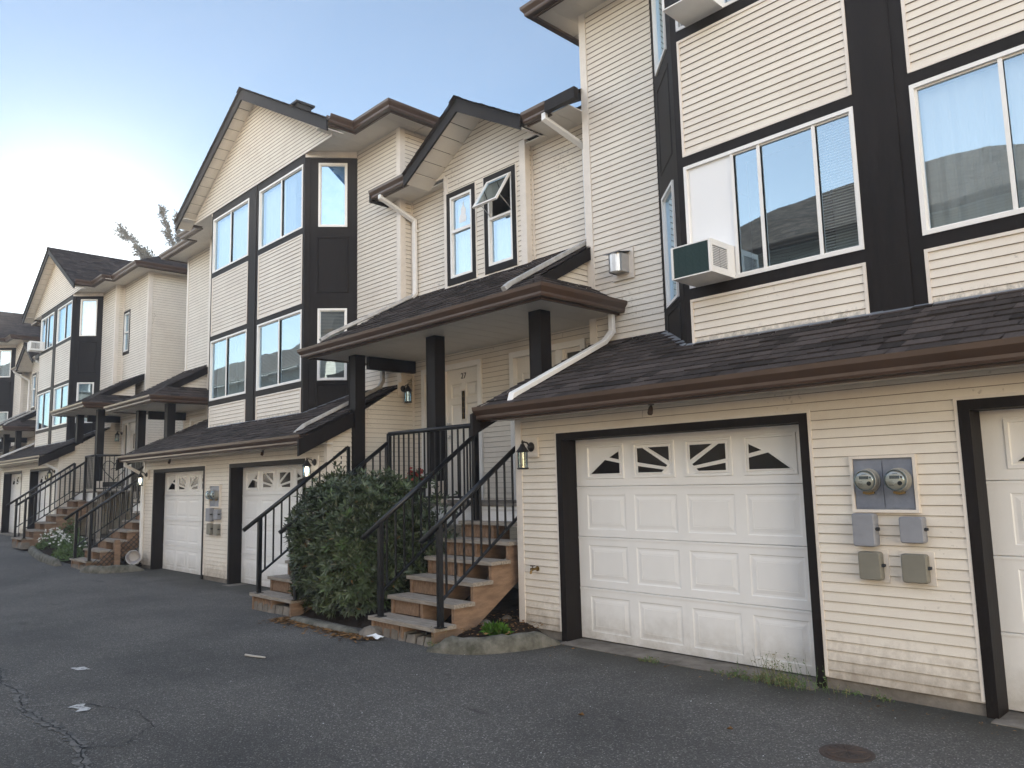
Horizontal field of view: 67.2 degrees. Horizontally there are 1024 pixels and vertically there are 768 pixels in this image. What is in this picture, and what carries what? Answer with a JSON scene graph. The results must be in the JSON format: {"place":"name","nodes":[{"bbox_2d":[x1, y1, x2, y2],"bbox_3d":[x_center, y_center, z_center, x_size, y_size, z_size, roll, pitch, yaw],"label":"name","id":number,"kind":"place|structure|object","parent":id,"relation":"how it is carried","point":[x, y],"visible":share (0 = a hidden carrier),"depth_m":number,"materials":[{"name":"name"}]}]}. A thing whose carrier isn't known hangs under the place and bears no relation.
{"place":"outdoors","nodes":[
{"label":"outdoors","id":0,"kind":"place"},
{"bbox_2d":[22,539,141,566],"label":"ground","id":1,"kind":"structure","parent":0,"point":[47,550],"depth_m":20.25,"materials":[{"name":"soil"}]},
{"bbox_2d":[6,461,88,548],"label":"staircase","id":2,"kind":"structure","parent":1,"relation":"on","point":[28,538],"depth_m":21.97,"materials":[{"name":"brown wood"}]},
{"bbox_2d":[35,527,67,549],"bbox_3d":[-12.501,4.196,21.019,0.962,0.595,1.288,5,-10,-43],"label":"flower clump","id":3,"kind":"object","parent":1,"relation":"on","point":[51,539],"visible":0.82,"depth_m":20.88,"materials":[{"name":"white plant"}]},
{"bbox_2d":[49,516,84,544],"bbox_3d":[-12.597,4.168,21.906,0.935,0.909,1.289,5,-10,-43],"label":"leafy shrub","id":4,"kind":"object","parent":1,"relation":"on","point":[69,527],"visible":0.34,"depth_m":21.81,"materials":[{"name":"green plant"}]},
{"bbox_2d":[50,541,84,560],"bbox_3d":[-10.795,4.040,18.756,0.872,0.478,1.302,5,-10,-43],"label":"leafy plant","id":5,"kind":"object","parent":1,"relation":"on","point":[62,553],"visible":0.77,"depth_m":18.58,"materials":[{"name":"green plant"}]},
{"bbox_2d":[51,533,86,552],"bbox_3d":[-11.432,4.110,19.970,0.886,0.580,1.099,1,-8,-21],"label":"flower clump","id":6,"kind":"object","parent":1,"relation":"on","point":[70,540],"visible":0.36,"depth_m":19.86,"materials":[{"name":"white plant"}]},
{"bbox_2d":[64,465,143,569],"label":"staircase","id":7,"kind":"structure","parent":1,"relation":"on","point":[128,531],"depth_m":17.52,"materials":[{"name":"brown wood"}]},
{"bbox_2d":[74,454,133,542],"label":"porch deck","id":8,"kind":"structure","parent":1,"relation":"on","point":[90,495],"depth_m":22.10,"materials":[{"name":"metal"}]},
{"bbox_2d":[102,461,124,490],"bbox_3d":[-11.588,2.671,22.439,0.621,0.874,0.280,1,-7,-17],"label":"plant stand","id":9,"kind":"object","parent":8,"relation":"on","point":[111,484],"visible":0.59,"depth_m":22.33,"materials":[{"name":"black metal"}]},
{"bbox_2d":[129,462,143,550],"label":"porch deck","id":10,"kind":"structure","parent":1,"relation":"on","point":[133,465],"depth_m":19.27,"materials":[{"name":"metal"}]},
{"bbox_2d":[0,0,580,313],"label":"sky","id":11,"kind":"structure","parent":0,"point":[111,111],"materials":[{"name":"blue"}]},
{"bbox_2d":[405,467,426,501],"bbox_3d":[-1.419,1.486,11.441,0.492,0.525,0.638,5,-10,-43],"label":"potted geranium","id":12,"kind":"object","parent":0,"point":[416,475],"visible":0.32,"depth_m":11.40,"materials":[{"name":"green plant"}]},
{"bbox_2d":[300,585,543,637],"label":"ground","id":13,"kind":"structure","parent":0,"point":[507,603],"depth_m":9.40,"materials":[{"name":"soil"}]},
{"bbox_2d":[242,442,387,616],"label":"staircase","id":14,"kind":"structure","parent":13,"relation":"on","point":[276,598],"depth_m":10.99,"materials":[{"name":"brown wood"}]},
{"bbox_2d":[282,461,460,619],"bbox_3d":[-1.865,2.115,10.167,1.823,2.235,2.720,5,-10,-43],"label":"leafy bush","id":15,"kind":"object","parent":13,"relation":"on","point":[355,585],"visible":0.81,"depth_m":9.64,"materials":[{"name":"green plant"}]},
{"bbox_2d":[352,423,516,579],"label":"porch deck","id":16,"kind":"structure","parent":13,"relation":"on","point":[484,502],"depth_m":10.47,"materials":[{"name":"metal"}]},
{"bbox_2d":[361,435,518,646],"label":"staircase","id":17,"kind":"structure","parent":13,"relation":"on","point":[465,565],"depth_m":8.77,"materials":[{"name":"brown wood"}]},
{"bbox_2d":[480,620,514,635],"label":"plant","id":18,"kind":"object","parent":13,"relation":"on","point":[492,628],"visible":0.97,"depth_m":8.02,"materials":[{"name":"green plant"}]},
{"bbox_2d":[461,609,542,637],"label":"bed litter","id":19,"kind":"object","parent":13,"relation":"on","point":[485,633],"visible":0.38,"depth_m":8.29,"materials":[{"name":"brown plant"}]},
{"bbox_2d":[502,615,511,619],"bbox_3d":[-0.058,2.720,8.963,0.132,0.077,0.111,-5,-8,29],"label":"rock","id":20,"kind":"object","parent":13,"relation":"on","point":[506,617],"visible":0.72,"depth_m":8.93,"materials":[{"name":"stone"}]},
{"bbox_2d":[0,534,1023,767],"bbox_3d":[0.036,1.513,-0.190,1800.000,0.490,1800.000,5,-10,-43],"label":"road","id":21,"kind":"structure","parent":0,"point":[206,693],"depth_m":5.95,"materials":[{"name":"grey asphalt"}]},
{"bbox_2d":[0,311,40,468],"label":"townhouse","id":22,"kind":"structure","parent":21,"relation":"on","point":[15,333],"depth_m":34.55,"materials":[{"name":"plastic"}]},
{"bbox_2d":[0,412,7,441],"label":"window","id":23,"kind":"structure","parent":22,"relation":"in","point":[3,415],"depth_m":34.54,"materials":[{"name":"white glass"}]},
{"bbox_2d":[0,350,11,376],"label":"window","id":24,"kind":"structure","parent":22,"relation":"in","point":[5,359],"depth_m":34.82,"materials":[{"name":"white glass"}]},
{"bbox_2d":[28,546,61,565],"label":"concrete kerb","id":25,"kind":"structure","parent":21,"relation":"on","point":[36,553],"depth_m":18.47,"materials":[{"name":"grey concrete"}]},
{"bbox_2d":[0,668,91,767],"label":"crack","id":26,"kind":"object","parent":21,"relation":"on","point":[86,761],"visible":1,"depth_m":5.68,"materials":[{"name":"grey asphalt"}]},
{"bbox_2d":[67,703,89,711],"bbox_3d":[-3.384,2.536,6.039,0.140,0.001,0.260,5,-10,-43],"label":"paint mark","id":27,"kind":"object","parent":21,"relation":"on","point":[81,707],"visible":1,"depth_m":6.05,"materials":[{"name":"white paint"}]},
{"bbox_2d":[72,667,88,669],"bbox_3d":[-4.167,2.747,7.447,0.252,0.004,0.103,-7,-9,40],"label":"paint mark","id":28,"kind":"object","parent":21,"relation":"on","point":[79,668],"visible":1,"depth_m":7.44,"materials":[{"name":"white paint"}]},
{"bbox_2d":[27,703,153,747],"bbox_3d":[-3.098,2.490,5.722,0.610,0.004,1.580,5,-10,-43],"label":"road surface","id":29,"kind":"object","parent":21,"relation":"on","point":[113,707],"visible":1,"depth_m":5.79,"materials":[{"name":"grey asphalt"}]},
{"bbox_2d":[0,247,187,541],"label":"townhouse","id":30,"kind":"structure","parent":21,"relation":"on","point":[113,330],"depth_m":24.67,"materials":[{"name":"plastic"}]},
{"bbox_2d":[9,473,20,532],"bbox_3d":[-17.543,4.228,27.434,0.040,2.135,2.720,5,-10,-43],"label":"garage door","id":31,"kind":"structure","parent":30,"relation":"in","point":[16,478],"depth_m":27.93,"materials":[{"name":"white metal"}]},
{"bbox_2d":[0,342,38,457],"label":"entry wing","id":32,"kind":"structure","parent":30,"relation":"attached to","point":[18,429],"depth_m":31.55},
{"bbox_2d":[31,375,35,407],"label":"window","id":33,"kind":"structure","parent":32,"relation":"in","point":[34,377],"depth_m":32.40,"materials":[{"name":"white glass"}]},
{"bbox_2d":[27,341,44,352],"bbox_3d":[-17.344,-1.357,28.106,0.484,0.330,0.460,5,-10,-43],"label":"air conditioner","id":34,"kind":"object","parent":30,"relation":"attached to","point":[35,346],"visible":1,"depth_m":27.95,"materials":[{"name":"white metal"}]},
{"bbox_2d":[36,390,50,430],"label":"window","id":35,"kind":"structure","parent":30,"relation":"in","point":[43,399],"depth_m":27.59,"materials":[{"name":"white glass"}]},
{"bbox_2d":[36,470,51,521],"bbox_3d":[-14.799,3.804,24.583,0.040,2.135,2.720,5,-10,-43],"label":"garage door","id":36,"kind":"structure","parent":30,"relation":"in","point":[42,476],"depth_m":25.04,"materials":[{"name":"white"}]},
{"bbox_2d":[40,312,53,352],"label":"window","id":37,"kind":"structure","parent":30,"relation":"in","point":[47,324],"depth_m":27.86,"materials":[{"name":"white glass"}]},
{"bbox_2d":[47,469,54,479],"bbox_3d":[-13.859,2.708,23.179,0.239,0.355,0.190,5,-10,-43],"label":"wall lantern","id":38,"kind":"object","parent":30,"relation":"attached to","point":[49,474],"depth_m":23.12,"materials":[{"name":"black metal"}]},
{"bbox_2d":[52,383,68,426],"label":"window","id":39,"kind":"structure","parent":30,"relation":"in","point":[60,397],"depth_m":25.98,"materials":[{"name":"white glass"}]},
{"bbox_2d":[56,300,72,343],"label":"window","id":40,"kind":"structure","parent":30,"relation":"in","point":[64,318],"depth_m":26.33,"materials":[{"name":"white glass"}]},
{"bbox_2d":[75,382,93,422],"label":"window","id":41,"kind":"structure","parent":30,"relation":"in","point":[86,388],"depth_m":25.38,"materials":[{"name":"white glass"}]},
{"bbox_2d":[79,299,97,335],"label":"window","id":42,"kind":"structure","parent":30,"relation":"in","point":[88,313],"depth_m":25.67,"materials":[{"name":"white glass"}]},
{"bbox_2d":[115,430,123,441],"bbox_3d":[-12.230,1.609,23.975,0.239,0.355,0.190,5,-10,-43],"label":"wall lantern","id":43,"kind":"object","parent":30,"relation":"attached to","point":[117,436],"depth_m":23.93,"materials":[{"name":"black metal"}]},
{"bbox_2d":[123,312,128,351],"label":"window","id":44,"kind":"structure","parent":30,"relation":"in","point":[126,320],"depth_m":24.58,"materials":[{"name":"white glass"}]},
{"bbox_2d":[128,422,135,490],"bbox_3d":[-11.463,2.186,23.365,0.038,2.080,0.850,5,-10,-43],"label":"door","id":45,"kind":"structure","parent":30,"relation":"in","point":[132,425],"depth_m":23.56,"materials":[{"name":"white"}]},
{"bbox_2d":[79,564,143,573],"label":"concrete kerb","id":46,"kind":"structure","parent":21,"relation":"on","point":[92,569],"depth_m":16.45,"materials":[{"name":"grey concrete"}]},
{"bbox_2d":[91,532,141,565],"bbox_3d":[-8.668,3.630,17.262,1.357,0.946,0.120,5,-10,-43],"label":"lattice screen","id":47,"kind":"object","parent":21,"relation":"on","point":[117,546],"visible":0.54,"depth_m":17.10,"materials":[{"name":"brown wood"}]},
{"bbox_2d":[125,550,140,564],"bbox_3d":[-8.380,3.828,17.076,0.310,0.318,0.362,2,-8,-22],"label":"bucket","id":48,"kind":"object","parent":21,"relation":"on","point":[133,557],"visible":0.97,"depth_m":17.16,"materials":[{"name":"grey plastic"}]},
{"bbox_2d":[112,204,181,258],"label":"conifer tree","id":49,"kind":"object","parent":21,"relation":"on","point":[143,253],"visible":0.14,"depth_m":47.16,"materials":[{"name":"green plant"}]},
{"bbox_2d":[244,654,265,657],"bbox_3d":[-2.579,2.728,7.726,0.283,0.024,0.028,-6,-8,30],"label":"pale stick","id":50,"kind":"object","parent":21,"relation":"on","point":[249,655],"visible":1,"depth_m":7.71,"materials":[{"name":"grey wood"}]},
{"bbox_2d":[103,87,517,586],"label":"townhouse","id":51,"kind":"structure","parent":21,"relation":"on","point":[289,244],"depth_m":14.72,"materials":[{"name":"plastic"}]},
{"bbox_2d":[137,470,149,485],"bbox_3d":[-8.364,2.128,17.443,0.239,0.355,0.190,5,-10,-43],"label":"wall lantern","id":52,"kind":"object","parent":51,"relation":"attached to","point":[140,477],"depth_m":17.44,"materials":[{"name":"black metal"}]},
{"bbox_2d":[163,470,202,574],"bbox_3d":[-6.848,2.891,16.291,0.040,2.135,2.720,5,-10,-43],"label":"garage door","id":53,"kind":"structure","parent":51,"relation":"in","point":[182,537],"depth_m":16.44,"materials":[{"name":"white metal"}]},
{"bbox_2d":[205,508,213,520],"bbox_3d":[-5.802,2.514,14.828,0.116,0.252,0.193,5,-10,-43],"label":"utility box","id":54,"kind":"object","parent":51,"relation":"attached to","point":[209,515],"visible":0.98,"depth_m":14.78,"materials":[{"name":"grey plastic"}]},
{"bbox_2d":[206,522,214,535],"bbox_3d":[-5.781,2.782,14.793,0.106,0.245,0.230,5,-10,-43],"label":"utility box","id":55,"kind":"object","parent":51,"relation":"attached to","point":[209,528],"visible":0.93,"depth_m":14.74,"materials":[{"name":"grey plastic"}]},
{"bbox_2d":[205,485,221,507],"bbox_3d":[-5.724,2.152,14.760,0.166,0.435,0.490,5,-10,-43],"label":"meter panel","id":56,"kind":"object","parent":51,"relation":"attached to","point":[214,492],"visible":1,"depth_m":14.70,"materials":[{"name":"grey metal"}]},
{"bbox_2d":[213,523,221,535],"bbox_3d":[-5.561,2.749,14.563,0.106,0.243,0.240,5,-10,-43],"label":"utility box","id":57,"kind":"object","parent":51,"relation":"attached to","point":[217,529],"visible":1,"depth_m":14.50,"materials":[{"name":"grey plastic"}]},
{"bbox_2d":[213,509,221,519],"bbox_3d":[-5.561,2.469,14.585,0.106,0.194,0.193,5,-10,-43],"label":"utility box","id":58,"kind":"object","parent":51,"relation":"attached to","point":[217,513],"visible":1,"depth_m":14.54,"materials":[{"name":"grey plastic"}]},
{"bbox_2d":[209,329,246,400],"bbox_3d":[-5.981,-0.368,16.423,0.184,1.330,1.800,5,-10,-43],"label":"window","id":59,"kind":"structure","parent":51,"relation":"in","point":[231,352],"depth_m":16.48,"materials":[{"name":"glass"}]},
{"bbox_2d":[212,198,248,273],"bbox_3d":[-6.057,-3.181,16.767,0.161,1.240,1.800,5,-10,-43],"label":"window","id":60,"kind":"structure","parent":51,"relation":"in","point":[234,230],"depth_m":16.83,"materials":[{"name":"clear glass"}]},
{"bbox_2d":[241,464,302,586],"bbox_3d":[-4.104,2.467,13.439,0.040,2.135,2.720,5,-10,-43],"label":"garage door","id":61,"kind":"structure","parent":51,"relation":"in","point":[264,486],"depth_m":13.69,"materials":[{"name":"white metal"}]},
{"bbox_2d":[256,309,301,390],"bbox_3d":[-4.432,-0.613,14.767,0.120,1.330,1.800,5,-10,-43],"label":"window","id":62,"kind":"structure","parent":51,"relation":"in","point":[258,355],"depth_m":14.79,"materials":[{"name":"glass"}]},
{"bbox_2d":[258,164,302,249],"bbox_3d":[-4.478,-3.423,15.140,0.180,1.240,1.800,5,-10,-43],"label":"window","id":63,"kind":"structure","parent":51,"relation":"in","point":[275,199],"depth_m":15.32,"materials":[{"name":"white glass"}]},
{"bbox_2d":[302,455,318,478],"bbox_3d":[-3.166,1.296,12.045,0.239,0.355,0.190,5,-10,-43],"label":"wall lantern","id":64,"kind":"object","parent":51,"relation":"attached to","point":[315,463],"depth_m":12.03,"materials":[{"name":"black metal"}]},
{"bbox_2d":[317,308,346,380],"bbox_3d":[-3.288,-0.721,14.125,0.532,1.330,0.120,-1,-7,-5],"label":"window","id":65,"kind":"structure","parent":51,"relation":"in","point":[333,310],"depth_m":14.13,"materials":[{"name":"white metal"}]},
{"bbox_2d":[318,163,346,226],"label":"window","id":66,"kind":"structure","parent":51,"relation":"in","point":[332,180],"depth_m":14.48,"materials":[{"name":"clear glass"}]},
{"bbox_2d":[397,382,411,402],"bbox_3d":[-1.772,0.143,12.925,0.190,0.355,0.239,5,-10,-43],"label":"wall lantern","id":67,"kind":"object","parent":51,"relation":"attached to","point":[404,390],"depth_m":12.92,"materials":[{"name":"black metal"}]},
{"bbox_2d":[293,86,627,512],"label":"entry wing","id":68,"kind":"structure","parent":51,"relation":"attached to","point":[504,296],"depth_m":11.47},
{"bbox_2d":[450,189,471,278],"bbox_3d":[-0.758,-2.380,12.337,0.159,1.345,0.535,5,-10,-43],"label":"window","id":69,"kind":"structure","parent":68,"relation":"in","point":[464,231],"depth_m":12.42,"materials":[{"name":"clear glass"}]},
{"bbox_2d":[447,366,477,499],"bbox_3d":[-0.768,0.781,12.196,0.082,2.080,0.840,5,-10,-43],"label":"door","id":70,"kind":"structure","parent":68,"relation":"in","point":[461,383],"depth_m":12.32,"materials":[{"name":"white"}]},
{"bbox_2d":[488,172,511,218],"bbox_3d":[-0.167,-2.854,11.699,0.070,0.592,0.535,5,-10,-43],"label":"open window frame","id":71,"kind":"structure","parent":68,"relation":"in","point":[490,203],"depth_m":11.82,"materials":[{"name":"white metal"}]},
{"bbox_2d":[488,210,512,265],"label":"window","id":72,"kind":"structure","parent":68,"relation":"in","point":[504,227],"depth_m":11.74,"materials":[{"name":"glass"}]},
{"bbox_2d":[517,351,555,382],"bbox_3d":[0.394,0.607,11.037,0.017,2.080,0.840,5,-10,-43],"label":"door","id":73,"kind":"structure","parent":68,"relation":"in","point":[523,364],"depth_m":11.34,"materials":[{"name":"white"}]},
{"bbox_2d":[257,616,380,642],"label":"fallen leaves","id":74,"kind":"object","parent":21,"relation":"on","point":[300,624],"visible":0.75,"depth_m":9.04,"materials":[{"name":"brown plant"}]},
{"bbox_2d":[289,616,359,633],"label":"concrete kerb","id":75,"kind":"structure","parent":21,"relation":"on","point":[320,624],"depth_m":9.20,"materials":[{"name":"grey concrete"}]},
{"bbox_2d":[359,625,381,637],"bbox_3d":[-1.593,2.803,8.691,0.234,0.165,0.303,5,-10,-43],"label":"rock","id":76,"kind":"object","parent":21,"relation":"on","point":[367,631],"visible":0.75,"depth_m":8.62,"materials":[{"name":"stone"}]},
{"bbox_2d":[368,633,383,638],"bbox_3d":[-1.501,2.779,8.473,0.137,0.046,0.183,5,-10,-43],"label":"crumpled paper","id":77,"kind":"object","parent":21,"relation":"on","point":[376,636],"visible":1,"depth_m":8.46,"materials":[{"name":"white paper"}]},
{"bbox_2d":[424,626,446,646],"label":"weed tuft","id":78,"kind":"object","parent":21,"relation":"on","point":[431,642],"visible":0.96,"depth_m":7.89,"materials":[{"name":"green plant"}]},
{"bbox_2d":[427,631,559,654],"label":"concrete kerb","id":79,"kind":"structure","parent":21,"relation":"on","point":[501,643],"depth_m":7.71,"materials":[{"name":"grey concrete"}]},
{"bbox_2d":[637,655,658,664],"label":"weed tuft","id":80,"kind":"object","parent":21,"relation":"on","point":[649,660],"visible":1,"depth_m":7.13,"materials":[{"name":"green plant"}]},
{"bbox_2d":[710,667,782,684],"bbox_3d":[1.950,2.438,6.480,0.178,0.082,0.686,5,-10,-43],"label":"weed tuft","id":81,"kind":"object","parent":21,"relation":"on","point":[742,675],"visible":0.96,"depth_m":6.49,"materials":[{"name":"green plant"}]},
{"bbox_2d":[470,0,1023,728],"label":"townhouse","id":82,"kind":"structure","parent":21,"relation":"on","point":[844,178],"depth_m":6.95,"materials":[{"name":"plastic"}]},
{"bbox_2d":[516,437,538,469],"bbox_3d":[0.151,0.774,8.601,0.239,0.355,0.190,5,-10,-43],"label":"wall lantern","id":83,"kind":"object","parent":82,"relation":"attached to","point":[530,447],"depth_m":8.60,"materials":[{"name":"black metal"}]},
{"bbox_2d":[530,565,538,573],"bbox_3d":[0.239,2.038,8.470,0.122,0.094,0.060,5,-10,-43],"label":"hose tap","id":84,"kind":"object","parent":82,"relation":"attached to","point":[536,569],"visible":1,"depth_m":8.45,"materials":[{"name":"gold metal"}]},
{"bbox_2d":[603,247,634,281],"bbox_3d":[1.317,-1.509,9.630,0.250,0.385,0.330,5,-10,-43],"label":"vent hood","id":85,"kind":"object","parent":82,"relation":"attached to","point":[621,265],"visible":1,"depth_m":9.59,"materials":[{"name":"metal"}]},
{"bbox_2d":[647,404,653,414],"bbox_3d":[1.316,0.241,7.317,0.072,0.112,0.060,5,-10,-43],"label":"flood lamp","id":86,"kind":"object","parent":82,"relation":"attached to","point":[650,410],"visible":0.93,"depth_m":7.30,"materials":[{"name":"metal"}]},
{"bbox_2d":[651,0,666,76],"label":"window","id":87,"kind":"structure","parent":82,"relation":"in","point":[658,16],"depth_m":9.30,"materials":[{"name":"white metal"}]},
{"bbox_2d":[661,180,679,308],"bbox_3d":[1.833,-1.578,8.798,0.475,1.330,0.492,5,-10,-43],"label":"window","id":88,"kind":"structure","parent":82,"relation":"in","point":[667,201],"depth_m":8.97,"materials":[{"name":"glass"}]},
{"bbox_2d":[662,0,724,25],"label":"air conditioner","id":89,"kind":"object","parent":82,"relation":"attached to","point":[685,12],"visible":1,"depth_m":8.05,"materials":[{"name":"white metal"}]},
{"bbox_2d":[575,424,815,675],"bbox_3d":[1.666,1.512,7.451,0.040,2.135,2.720,5,-10,-43],"label":"garage door","id":90,"kind":"structure","parent":82,"relation":"in","point":[691,543],"depth_m":7.32,"materials":[{"name":"white metal"}]},
{"bbox_2d":[670,238,735,286],"bbox_3d":[1.934,-1.211,7.765,0.484,0.330,0.460,5,-10,-43],"label":"air conditioner","id":91,"kind":"object","parent":82,"relation":"attached to","point":[703,262],"visible":1,"depth_m":7.62,"materials":[{"name":"white metal"}]},
{"bbox_2d":[675,0,737,31],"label":"window","id":92,"kind":"structure","parent":82,"relation":"in","point":[678,26],"depth_m":8.26,"materials":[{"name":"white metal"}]},
{"bbox_2d":[683,106,864,288],"bbox_3d":[2.590,-1.742,7.637,0.342,1.330,1.800,5,-10,-43],"label":"window","id":93,"kind":"structure","parent":82,"relation":"in","point":[792,221],"depth_m":7.67,"materials":[{"name":"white glass"}]},
{"bbox_2d":[851,513,879,546],"bbox_3d":[2.746,1.125,5.953,0.116,0.252,0.193,5,-10,-43],"label":"utility box","id":94,"kind":"object","parent":82,"relation":"attached to","point":[866,528],"visible":1,"depth_m":5.91,"materials":[{"name":"grey plastic"}]},
{"bbox_2d":[857,548,890,582],"bbox_3d":[2.767,1.393,5.918,0.106,0.245,0.230,5,-10,-43],"label":"utility box","id":95,"kind":"object","parent":82,"relation":"attached to","point":[873,565],"visible":1,"depth_m":5.87,"materials":[{"name":"grey plastic"}]},
{"bbox_2d":[849,454,920,512],"bbox_3d":[2.824,0.762,5.885,0.166,0.435,0.490,5,-10,-43],"label":"meter panel","id":96,"kind":"object","parent":82,"relation":"attached to","point":[884,483],"visible":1,"depth_m":5.89,"materials":[{"name":"grey metal"}]},
{"bbox_2d":[899,516,928,543],"bbox_3d":[2.987,1.080,5.710,0.106,0.194,0.193,5,-10,-43],"label":"utility box","id":97,"kind":"object","parent":82,"relation":"attached to","point":[914,529],"visible":1,"depth_m":5.67,"materials":[{"name":"grey plastic"}]},
{"bbox_2d":[899,550,936,585],"bbox_3d":[2.988,1.360,5.689,0.106,0.243,0.240,5,-10,-43],"label":"utility box","id":98,"kind":"object","parent":82,"relation":"attached to","point":[918,567],"visible":1,"depth_m":5.64,"materials":[{"name":"grey plastic"}]},
{"bbox_2d":[909,44,1023,235],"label":"window","id":99,"kind":"structure","parent":82,"relation":"in","point":[972,126],"depth_m":6.34,"materials":[{"name":"white glass"}]},
{"bbox_2d":[979,408,1023,711],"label":"garage door","id":100,"kind":"structure","parent":82,"relation":"in","point":[1002,431],"depth_m":5.50,"materials":[{"name":"white metal"}]},
{"bbox_2d":[550,645,1015,734],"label":"scattered leaves","id":101,"kind":"object","parent":21,"relation":"on","point":[812,694],"visible":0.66,"depth_m":5.82,"materials":[{"name":"brown plant"}]},
{"bbox_2d":[737,649,847,696],"bbox_3d":[2.226,2.303,6.222,0.262,0.272,0.976,5,-10,-43],"label":"weed tuft","id":102,"kind":"object","parent":21,"relation":"on","point":[792,681],"visible":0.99,"depth_m":6.24,"materials":[{"name":"green plant"}]},
{"bbox_2d":[819,744,875,762],"bbox_3d":[2.042,2.254,4.701,0.320,0.039,0.320,5,-10,-43],"label":"valve cover","id":103,"kind":"object","parent":21,"relation":"on","point":[847,753],"visible":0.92,"depth_m":4.67,"materials":[{"name":"metal"}]},
{"bbox_2d":[837,683,863,697],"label":"weed tuft","id":104,"kind":"object","parent":21,"relation":"on","point":[856,693],"visible":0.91,"depth_m":5.95,"materials":[{"name":"green plant"}]},
{"bbox_2d":[871,688,894,702],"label":"weed tuft","id":105,"kind":"object","parent":21,"relation":"on","point":[880,698],"visible":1,"depth_m":5.76,"materials":[{"name":"green plant"}]}
]}

